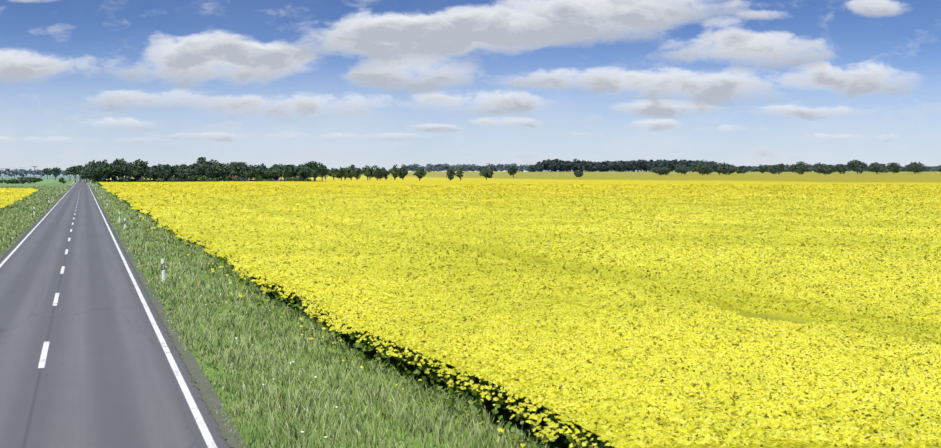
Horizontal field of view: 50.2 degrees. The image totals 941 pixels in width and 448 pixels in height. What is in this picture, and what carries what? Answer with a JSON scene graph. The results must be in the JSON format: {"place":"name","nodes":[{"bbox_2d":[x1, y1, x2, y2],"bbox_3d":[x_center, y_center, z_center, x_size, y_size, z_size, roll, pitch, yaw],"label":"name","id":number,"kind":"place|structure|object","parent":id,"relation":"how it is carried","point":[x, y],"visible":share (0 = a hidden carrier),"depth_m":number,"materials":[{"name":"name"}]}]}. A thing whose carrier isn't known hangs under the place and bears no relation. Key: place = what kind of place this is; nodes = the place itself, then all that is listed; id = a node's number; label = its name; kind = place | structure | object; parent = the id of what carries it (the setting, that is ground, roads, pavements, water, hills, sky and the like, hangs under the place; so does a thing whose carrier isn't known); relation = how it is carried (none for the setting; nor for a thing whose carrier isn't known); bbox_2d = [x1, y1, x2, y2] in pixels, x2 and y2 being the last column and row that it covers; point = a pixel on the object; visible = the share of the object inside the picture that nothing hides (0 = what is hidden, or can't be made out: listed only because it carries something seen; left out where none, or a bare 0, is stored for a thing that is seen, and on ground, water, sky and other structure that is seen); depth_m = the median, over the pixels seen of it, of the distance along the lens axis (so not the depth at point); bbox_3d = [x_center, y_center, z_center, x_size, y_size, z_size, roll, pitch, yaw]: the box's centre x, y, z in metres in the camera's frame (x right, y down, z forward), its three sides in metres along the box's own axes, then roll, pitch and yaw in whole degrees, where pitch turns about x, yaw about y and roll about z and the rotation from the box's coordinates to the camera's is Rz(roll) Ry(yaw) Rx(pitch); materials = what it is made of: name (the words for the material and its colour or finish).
{"place":"outdoors","nodes":[
{"label":"outdoors","id":0,"kind":"place"},
{"bbox_2d":[0,179,58,183],"bbox_3d":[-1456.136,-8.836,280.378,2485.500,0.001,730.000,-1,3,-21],"label":"meadow","id":1,"kind":"structure","parent":0,"point":[45,181],"depth_m":721.07,"materials":[{"name":"green plant"}]},
{"bbox_2d":[0,179,26,183],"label":"hedge","id":2,"kind":"object","parent":1,"relation":"on","point":[14,181],"visible":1,"depth_m":540.81,"materials":[{"name":"green plant"}]},
{"bbox_2d":[23,177,42,183],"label":"hedge","id":3,"kind":"object","parent":1,"relation":"on","point":[31,180],"visible":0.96,"depth_m":548.43,"materials":[{"name":"green plant"}]},
{"bbox_2d":[43,168,51,178],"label":"tree","id":4,"kind":"object","parent":1,"relation":"on","point":[45,170],"visible":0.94,"depth_m":1034.95,"materials":[{"name":"green plant"}]},
{"bbox_2d":[48,167,60,179],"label":"tree","id":5,"kind":"object","parent":1,"relation":"on","point":[56,170],"visible":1,"depth_m":886.51,"materials":[{"name":"green plant"}]},
{"bbox_2d":[0,177,73,178],"bbox_3d":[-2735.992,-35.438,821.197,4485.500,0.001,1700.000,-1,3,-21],"label":"field","id":6,"kind":"structure","parent":0,"point":[37,177],"depth_m":1713.60,"materials":[{"name":"green plant"}]},
{"bbox_2d":[0,178,228,447],"bbox_3d":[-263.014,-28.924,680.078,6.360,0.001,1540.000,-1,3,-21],"label":"road","id":7,"kind":"structure","parent":0,"point":[105,377],"depth_m":25.68,"materials":[{"name":"grey asphalt"}]},
{"bbox_2d":[0,183,217,447],"bbox_3d":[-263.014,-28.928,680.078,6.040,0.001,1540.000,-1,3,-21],"label":"road markings","id":8,"kind":"object","parent":7,"relation":"on","point":[203,428],"visible":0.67,"depth_m":25.66,"materials":[{"name":"paint"}]},
{"bbox_2d":[0,178,248,447],"bbox_3d":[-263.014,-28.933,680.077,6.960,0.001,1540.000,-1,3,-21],"label":"road edge dirt","id":9,"kind":"structure","parent":7,"relation":"on","point":[195,371],"depth_m":24.00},
{"bbox_2d":[0,175,611,447],"bbox_3d":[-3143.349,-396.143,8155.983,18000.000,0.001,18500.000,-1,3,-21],"label":"ground","id":10,"kind":"structure","parent":0,"point":[558,442],"depth_m":22.62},
{"bbox_2d":[0,184,43,185],"bbox_3d":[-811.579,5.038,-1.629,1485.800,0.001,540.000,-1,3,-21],"label":"cereal field","id":11,"kind":"structure","parent":10,"relation":"on","point":[21,184],"depth_m":503.02,"materials":[{"name":"green plant"}]},
{"bbox_2d":[0,178,78,258],"bbox_3d":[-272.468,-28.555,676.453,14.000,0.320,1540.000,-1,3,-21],"label":"verge","id":12,"kind":"structure","parent":10,"relation":"on","point":[58,183],"depth_m":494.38,"materials":[{"name":"green plant"}]},
{"bbox_2d":[63,167,72,180],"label":"tree","id":13,"kind":"object","parent":10,"relation":"on","point":[68,172],"visible":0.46,"depth_m":748.30,"materials":[{"name":"green plant"}]},
{"bbox_2d":[71,166,80,182],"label":"tree","id":14,"kind":"object","parent":10,"relation":"on","point":[75,170],"visible":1,"depth_m":567.50,"materials":[{"name":"green plant"}]},
{"bbox_2d":[80,162,97,180],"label":"tree","id":15,"kind":"object","parent":10,"relation":"on","point":[88,165],"visible":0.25,"depth_m":566.94,"materials":[{"name":"green plant"}]},
{"bbox_2d":[83,165,102,182],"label":"tree","id":16,"kind":"object","parent":10,"relation":"on","point":[92,172],"visible":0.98,"depth_m":551.82,"materials":[{"name":"green plant"}]},
{"bbox_2d":[98,163,115,181],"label":"tree","id":17,"kind":"object","parent":10,"relation":"on","point":[108,168],"visible":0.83,"depth_m":565.37,"materials":[{"name":"green plant"}]},
{"bbox_2d":[112,165,130,177],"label":"tree","id":18,"kind":"object","parent":10,"relation":"on","point":[122,170],"visible":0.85,"depth_m":570.37,"materials":[{"name":"green plant"}]},
{"bbox_2d":[118,160,127,181],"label":"tree","id":19,"kind":"object","parent":10,"relation":"on","point":[124,163],"visible":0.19,"depth_m":584.14,"materials":[{"name":"green plant"}]},
{"bbox_2d":[122,176,132,181],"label":"bush","id":20,"kind":"object","parent":10,"relation":"on","point":[126,179],"visible":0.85,"depth_m":564.29,"materials":[{"name":"green plant"}]},
{"bbox_2d":[125,162,134,181],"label":"tree","id":21,"kind":"object","parent":10,"relation":"on","point":[131,165],"visible":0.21,"depth_m":614.93,"materials":[{"name":"green plant"}]},
{"bbox_2d":[130,170,143,180],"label":"tree","id":22,"kind":"object","parent":10,"relation":"on","point":[135,174],"visible":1,"depth_m":576.57,"materials":[{"name":"green plant"}]},
{"bbox_2d":[133,159,142,181],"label":"tree","id":23,"kind":"object","parent":10,"relation":"on","point":[137,164],"visible":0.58,"depth_m":582.26,"materials":[{"name":"green plant"}]},
{"bbox_2d":[141,161,147,178],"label":"tree","id":24,"kind":"object","parent":10,"relation":"on","point":[144,167],"visible":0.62,"depth_m":594.58,"materials":[{"name":"green plant"}]},
{"bbox_2d":[145,167,161,181],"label":"tree","id":25,"kind":"object","parent":10,"relation":"on","point":[153,173],"visible":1,"depth_m":572.80,"materials":[{"name":"green plant"}]},
{"bbox_2d":[154,164,168,178],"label":"tree","id":26,"kind":"object","parent":10,"relation":"on","point":[159,166],"visible":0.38,"depth_m":594.99,"materials":[{"name":"green plant"}]},
{"bbox_2d":[163,165,175,178],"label":"tree","id":27,"kind":"object","parent":10,"relation":"on","point":[169,172],"visible":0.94,"depth_m":576.95,"materials":[{"name":"green plant"}]},
{"bbox_2d":[168,177,180,181],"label":"bush","id":28,"kind":"object","parent":10,"relation":"on","point":[175,179],"visible":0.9,"depth_m":564.12,"materials":[{"name":"green plant"}]},
{"bbox_2d":[174,164,189,181],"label":"tree","id":29,"kind":"object","parent":10,"relation":"on","point":[185,167],"visible":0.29,"depth_m":596.99,"materials":[{"name":"green plant"}]},
{"bbox_2d":[174,168,191,181],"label":"tree","id":30,"kind":"object","parent":10,"relation":"on","point":[183,174],"visible":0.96,"depth_m":581.57,"materials":[{"name":"green plant"}]},
{"bbox_2d":[188,175,198,181],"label":"bush","id":31,"kind":"object","parent":10,"relation":"on","point":[193,178],"visible":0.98,"depth_m":568.85,"materials":[{"name":"green plant"}]},
{"bbox_2d":[190,163,200,181],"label":"tree","id":32,"kind":"object","parent":10,"relation":"on","point":[196,165],"visible":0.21,"depth_m":589.73,"materials":[{"name":"green plant"}]},
{"bbox_2d":[190,164,206,177],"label":"tree","id":33,"kind":"object","parent":10,"relation":"on","point":[199,169],"visible":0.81,"depth_m":580.91,"materials":[{"name":"green plant"}]},
{"bbox_2d":[198,176,208,181],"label":"bush","id":34,"kind":"object","parent":10,"relation":"on","point":[202,179],"visible":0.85,"depth_m":561.84,"materials":[{"name":"green plant"}]},
{"bbox_2d":[202,162,213,177],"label":"tree","id":35,"kind":"object","parent":10,"relation":"on","point":[206,163],"visible":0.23,"depth_m":591.78,"materials":[{"name":"green plant"}]},
{"bbox_2d":[204,165,219,176],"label":"tree","id":36,"kind":"object","parent":10,"relation":"on","point":[210,170],"visible":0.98,"depth_m":577.06,"materials":[{"name":"green plant"}]},
{"bbox_2d":[207,177,218,181],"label":"bush","id":37,"kind":"object","parent":10,"relation":"on","point":[212,179],"visible":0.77,"depth_m":569.01,"materials":[{"name":"green plant"}]},
{"bbox_2d":[207,159,220,177],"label":"tree","id":38,"kind":"object","parent":10,"relation":"on","point":[214,163],"visible":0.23,"depth_m":607.63,"materials":[{"name":"green plant"}]},
{"bbox_2d":[212,164,224,180],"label":"tree","id":39,"kind":"object","parent":10,"relation":"on","point":[220,168],"visible":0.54,"depth_m":581.95,"materials":[{"name":"green plant"}]},
{"bbox_2d":[222,166,234,176],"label":"tree","id":40,"kind":"object","parent":10,"relation":"on","point":[228,171],"visible":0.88,"depth_m":587.31,"materials":[{"name":"green plant"}]},
{"bbox_2d":[233,162,244,170],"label":"tree","id":41,"kind":"object","parent":10,"relation":"on","point":[237,164],"visible":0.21,"depth_m":609.52,"materials":[{"name":"green plant"}]},
{"bbox_2d":[233,166,246,176],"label":"tree","id":42,"kind":"object","parent":10,"relation":"on","point":[237,173],"visible":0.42,"depth_m":605.16,"materials":[{"name":"green plant"}]},
{"bbox_2d":[232,176,247,180],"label":"bush","id":43,"kind":"object","parent":10,"relation":"on","point":[238,178],"visible":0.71,"depth_m":565.39,"materials":[{"name":"green plant"}]},
{"bbox_2d":[240,167,254,180],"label":"tree","id":44,"kind":"object","parent":10,"relation":"on","point":[245,172],"visible":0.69,"depth_m":582.38,"materials":[{"name":"green plant"}]},
{"bbox_2d":[249,167,263,177],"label":"tree","id":45,"kind":"object","parent":10,"relation":"on","point":[257,173],"visible":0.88,"depth_m":582.14,"materials":[{"name":"green plant"}]},
{"bbox_2d":[264,168,281,179],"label":"tree","id":46,"kind":"object","parent":10,"relation":"on","point":[273,173],"visible":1,"depth_m":585.43,"materials":[{"name":"green plant"}]},
{"bbox_2d":[273,164,287,180],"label":"tree","id":47,"kind":"object","parent":10,"relation":"on","point":[279,166],"visible":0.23,"depth_m":611.14,"materials":[{"name":"green plant"}]},
{"bbox_2d":[281,165,294,180],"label":"tree","id":48,"kind":"object","parent":10,"relation":"on","point":[287,172],"visible":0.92,"depth_m":585.75,"materials":[{"name":"green plant"}]},
{"bbox_2d":[281,164,297,177],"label":"tree","id":49,"kind":"object","parent":10,"relation":"on","point":[294,172],"visible":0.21,"depth_m":602.34,"materials":[{"name":"green plant"}]},
{"bbox_2d":[295,165,303,175],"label":"tree","id":50,"kind":"object","parent":10,"relation":"on","point":[298,168],"visible":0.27,"depth_m":612.51,"materials":[{"name":"green plant"}]},
{"bbox_2d":[299,166,317,177],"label":"tree","id":51,"kind":"object","parent":10,"relation":"on","point":[305,172],"visible":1,"depth_m":595.11,"materials":[{"name":"green plant"}]},
{"bbox_2d":[306,161,323,180],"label":"tree","id":52,"kind":"object","parent":10,"relation":"on","point":[315,167],"visible":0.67,"depth_m":605.82,"materials":[{"name":"green plant"}]},
{"bbox_2d":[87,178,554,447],"bbox_3d":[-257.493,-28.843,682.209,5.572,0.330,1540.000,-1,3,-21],"label":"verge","id":53,"kind":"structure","parent":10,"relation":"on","point":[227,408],"depth_m":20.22,"materials":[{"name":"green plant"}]},
{"bbox_2d":[161,259,164,281],"bbox_3d":[-12.718,1.994,41.579,0.130,1.120,0.087,-3,4,-23],"label":"post","id":54,"kind":"object","parent":53,"relation":"on","point":[163,268],"visible":0.9,"depth_m":41.54,"materials":[{"name":"white plastic"}]},
{"bbox_2d":[7,213,391,437],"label":"white flowers","id":55,"kind":"object","parent":53,"relation":"on","point":[253,333],"visible":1,"depth_m":22.98,"materials":[{"name":"white plant"}]},
{"bbox_2d":[110,192,571,447],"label":"rapeseed plants","id":56,"kind":"object","parent":53,"relation":"on","point":[470,401],"visible":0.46,"depth_m":21.74,"materials":[{"name":"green plant"}]},
{"bbox_2d":[318,164,326,179],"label":"tree","id":57,"kind":"object","parent":10,"relation":"on","point":[322,173],"visible":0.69,"depth_m":712.54,"materials":[{"name":"green plant"}]},
{"bbox_2d":[328,168,336,179],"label":"tree","id":58,"kind":"object","parent":10,"relation":"on","point":[331,173],"visible":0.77,"depth_m":725.13,"materials":[{"name":"green plant"}]},
{"bbox_2d":[334,167,346,179],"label":"tree","id":59,"kind":"object","parent":10,"relation":"on","point":[338,174],"visible":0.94,"depth_m":716.13,"materials":[{"name":"green plant"}]},
{"bbox_2d":[345,164,355,179],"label":"tree","id":60,"kind":"object","parent":10,"relation":"on","point":[350,170],"visible":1,"depth_m":710.82,"materials":[{"name":"green plant"}]},
{"bbox_2d":[354,167,362,179],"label":"tree","id":61,"kind":"object","parent":10,"relation":"on","point":[357,172],"visible":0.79,"depth_m":725.33,"materials":[{"name":"green plant"}]},
{"bbox_2d":[360,165,372,179],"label":"tree","id":62,"kind":"object","parent":10,"relation":"on","point":[367,170],"visible":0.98,"depth_m":716.47,"materials":[{"name":"green plant"}]},
{"bbox_2d":[372,165,382,179],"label":"tree","id":63,"kind":"object","parent":10,"relation":"on","point":[377,173],"visible":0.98,"depth_m":711.09,"materials":[{"name":"green plant"}]},
{"bbox_2d":[382,169,389,178],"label":"tree","id":64,"kind":"object","parent":10,"relation":"on","point":[385,173],"visible":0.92,"depth_m":717.03,"materials":[{"name":"green plant"}]},
{"bbox_2d":[388,164,401,179],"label":"tree","id":65,"kind":"object","parent":10,"relation":"on","point":[393,169],"visible":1,"depth_m":711.28,"materials":[{"name":"green plant"}]},
{"bbox_2d":[398,164,407,179],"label":"tree","id":66,"kind":"object","parent":10,"relation":"on","point":[404,172],"visible":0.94,"depth_m":719.83,"materials":[{"name":"green plant"}]},
{"bbox_2d":[413,167,426,180],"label":"tree","id":67,"kind":"object","parent":10,"relation":"on","point":[419,172],"visible":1,"depth_m":629.16,"materials":[{"name":"green plant"}]},
{"bbox_2d":[446,167,455,180],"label":"tree","id":68,"kind":"object","parent":10,"relation":"on","point":[450,172],"visible":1,"depth_m":642.60,"materials":[{"name":"green plant"}]},
{"bbox_2d":[456,170,463,180],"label":"tree","id":69,"kind":"object","parent":10,"relation":"on","point":[459,173],"visible":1,"depth_m":650.25,"materials":[{"name":"green plant"}]},
{"bbox_2d":[479,168,493,179],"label":"tree","id":70,"kind":"object","parent":10,"relation":"on","point":[488,173],"visible":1,"depth_m":719.37,"materials":[{"name":"green plant"}]},
{"bbox_2d":[91,172,940,447],"bbox_3d":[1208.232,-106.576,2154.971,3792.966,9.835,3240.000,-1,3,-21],"label":"rapeseed field","id":71,"kind":"structure","parent":10,"relation":"on","point":[734,178],"depth_m":46.63,"materials":[{"name":"yellow plant"}]},
{"bbox_2d":[434,164,447,171],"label":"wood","id":72,"kind":"object","parent":71,"relation":"on","point":[440,166],"visible":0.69,"depth_m":2896.37,"materials":[{"name":"green plant"}]},
{"bbox_2d":[459,164,475,171],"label":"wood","id":73,"kind":"object","parent":71,"relation":"on","point":[468,167],"visible":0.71,"depth_m":2897.92,"materials":[{"name":"green plant"}]},
{"bbox_2d":[507,166,517,177],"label":"tree","id":74,"kind":"object","parent":71,"relation":"on","point":[513,170],"visible":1,"depth_m":998.76,"materials":[{"name":"green plant"}]},
{"bbox_2d":[102,183,940,256],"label":"rape field flowers","id":75,"kind":"object","parent":71,"relation":"on","point":[682,213],"visible":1,"depth_m":100.57,"materials":[{"name":"yellow plant"}]},
{"bbox_2d":[548,162,558,171],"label":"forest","id":76,"kind":"object","parent":71,"relation":"on","point":[551,165],"visible":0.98,"depth_m":1785.62,"materials":[{"name":"green plant"}]},
{"bbox_2d":[564,162,575,169],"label":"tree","id":77,"kind":"object","parent":71,"relation":"on","point":[573,166],"visible":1,"depth_m":1796.33,"materials":[{"name":"green plant"}]},
{"bbox_2d":[574,170,583,176],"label":"tree","id":78,"kind":"object","parent":71,"relation":"on","point":[577,173],"visible":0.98,"depth_m":1009.82,"materials":[{"name":"green plant"}]},
{"bbox_2d":[590,162,602,171],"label":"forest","id":79,"kind":"object","parent":71,"relation":"on","point":[595,168],"visible":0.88,"depth_m":1806.87,"materials":[{"name":"green plant"}]},
{"bbox_2d":[606,163,619,170],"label":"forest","id":80,"kind":"object","parent":71,"relation":"on","point":[617,167],"visible":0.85,"depth_m":1811.63,"materials":[{"name":"green plant"}]},
{"bbox_2d":[626,162,637,171],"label":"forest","id":81,"kind":"object","parent":71,"relation":"on","point":[633,166],"visible":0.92,"depth_m":1822.39,"materials":[{"name":"green plant"}]},
{"bbox_2d":[639,161,649,171],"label":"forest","id":82,"kind":"object","parent":71,"relation":"on","point":[644,164],"visible":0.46,"depth_m":1842.70,"materials":[{"name":"green plant"}]},
{"bbox_2d":[648,163,664,168],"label":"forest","id":83,"kind":"object","parent":71,"relation":"on","point":[655,165],"visible":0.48,"depth_m":1832.71,"materials":[{"name":"green plant"}]},
{"bbox_2d":[649,166,670,174],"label":"tree","id":84,"kind":"object","parent":71,"relation":"on","point":[660,170],"visible":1,"depth_m":1150.32,"materials":[{"name":"green plant"}]},
{"bbox_2d":[668,162,683,171],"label":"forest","id":85,"kind":"object","parent":71,"relation":"on","point":[673,165],"visible":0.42,"depth_m":1834.80,"materials":[{"name":"green plant"}]},
{"bbox_2d":[674,164,689,174],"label":"tree","id":86,"kind":"object","parent":71,"relation":"on","point":[678,168],"visible":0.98,"depth_m":1182.47,"materials":[{"name":"green plant"}]},
{"bbox_2d":[689,162,713,174],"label":"tree","id":87,"kind":"object","parent":71,"relation":"on","point":[700,167],"visible":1,"depth_m":1135.66,"materials":[{"name":"green plant"}]},
{"bbox_2d":[709,162,731,174],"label":"tree","id":88,"kind":"object","parent":71,"relation":"on","point":[719,168],"visible":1,"depth_m":1144.55,"materials":[{"name":"green plant"}]},
{"bbox_2d":[728,164,736,174],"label":"tree","id":89,"kind":"object","parent":71,"relation":"on","point":[733,168],"visible":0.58,"depth_m":1193.18,"materials":[{"name":"green plant"}]},
{"bbox_2d":[737,166,748,173],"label":"tree","id":90,"kind":"object","parent":71,"relation":"on","point":[742,169],"visible":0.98,"depth_m":1256.53,"materials":[{"name":"green plant"}]},
{"bbox_2d":[757,164,769,173],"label":"tree","id":91,"kind":"object","parent":71,"relation":"on","point":[762,169],"visible":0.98,"depth_m":1276.96,"materials":[{"name":"green plant"}]},
{"bbox_2d":[770,163,786,173],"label":"tree","id":92,"kind":"object","parent":71,"relation":"on","point":[776,168],"visible":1,"depth_m":1208.85,"materials":[{"name":"green plant"}]},
{"bbox_2d":[788,161,810,173],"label":"tree","id":93,"kind":"object","parent":71,"relation":"on","point":[798,168],"visible":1,"depth_m":1186.38,"materials":[{"name":"green plant"}]},
{"bbox_2d":[811,162,823,172],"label":"tree","id":94,"kind":"object","parent":71,"relation":"on","point":[815,170],"visible":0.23,"depth_m":1221.62,"materials":[{"name":"green plant"}]},
{"bbox_2d":[815,164,834,174],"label":"tree","id":95,"kind":"object","parent":71,"relation":"on","point":[827,169],"visible":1,"depth_m":1107.82,"materials":[{"name":"green plant"}]},
{"bbox_2d":[831,164,846,172],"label":"tree","id":96,"kind":"object","parent":71,"relation":"on","point":[840,168],"visible":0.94,"depth_m":1238.77,"materials":[{"name":"green plant"}]},
{"bbox_2d":[846,159,867,173],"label":"tree","id":97,"kind":"object","parent":71,"relation":"on","point":[853,165],"visible":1,"depth_m":1190.40,"materials":[{"name":"green plant"}]},
{"bbox_2d":[866,163,885,172],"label":"tree","id":98,"kind":"object","parent":71,"relation":"on","point":[876,167],"visible":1,"depth_m":1209.63,"materials":[{"name":"green plant"}]},
{"bbox_2d":[887,162,900,172],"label":"tree","id":99,"kind":"object","parent":71,"relation":"on","point":[893,167],"visible":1,"depth_m":1261.14,"materials":[{"name":"green plant"}]},
{"bbox_2d":[905,162,926,173],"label":"tree","id":100,"kind":"object","parent":71,"relation":"on","point":[914,167],"visible":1,"depth_m":1241.97,"materials":[{"name":"green plant"}]},
{"bbox_2d":[926,166,938,171],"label":"tree","id":101,"kind":"object","parent":71,"relation":"on","point":[930,169],"visible":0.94,"depth_m":2205.16,"materials":[{"name":"green plant"}]},
{"bbox_2d":[0,0,940,174],"label":"sky","id":102,"kind":"structure","parent":0,"point":[335,84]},
{"bbox_2d":[205,240,940,447],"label":"rape field","id":103,"kind":"structure","parent":0,"point":[902,264],"depth_m":24.36,"materials":[{"name":"yellow plant"}]},
{"label":"rapeseed patch canopy","id":104,"kind":"object","parent":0,"visible":0},
{"bbox_2d":[0,187,37,207],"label":"rapeseed field","id":105,"kind":"structure","parent":104,"relation":"on","point":[9,195],"depth_m":196.91,"materials":[{"name":"yellow plant"}]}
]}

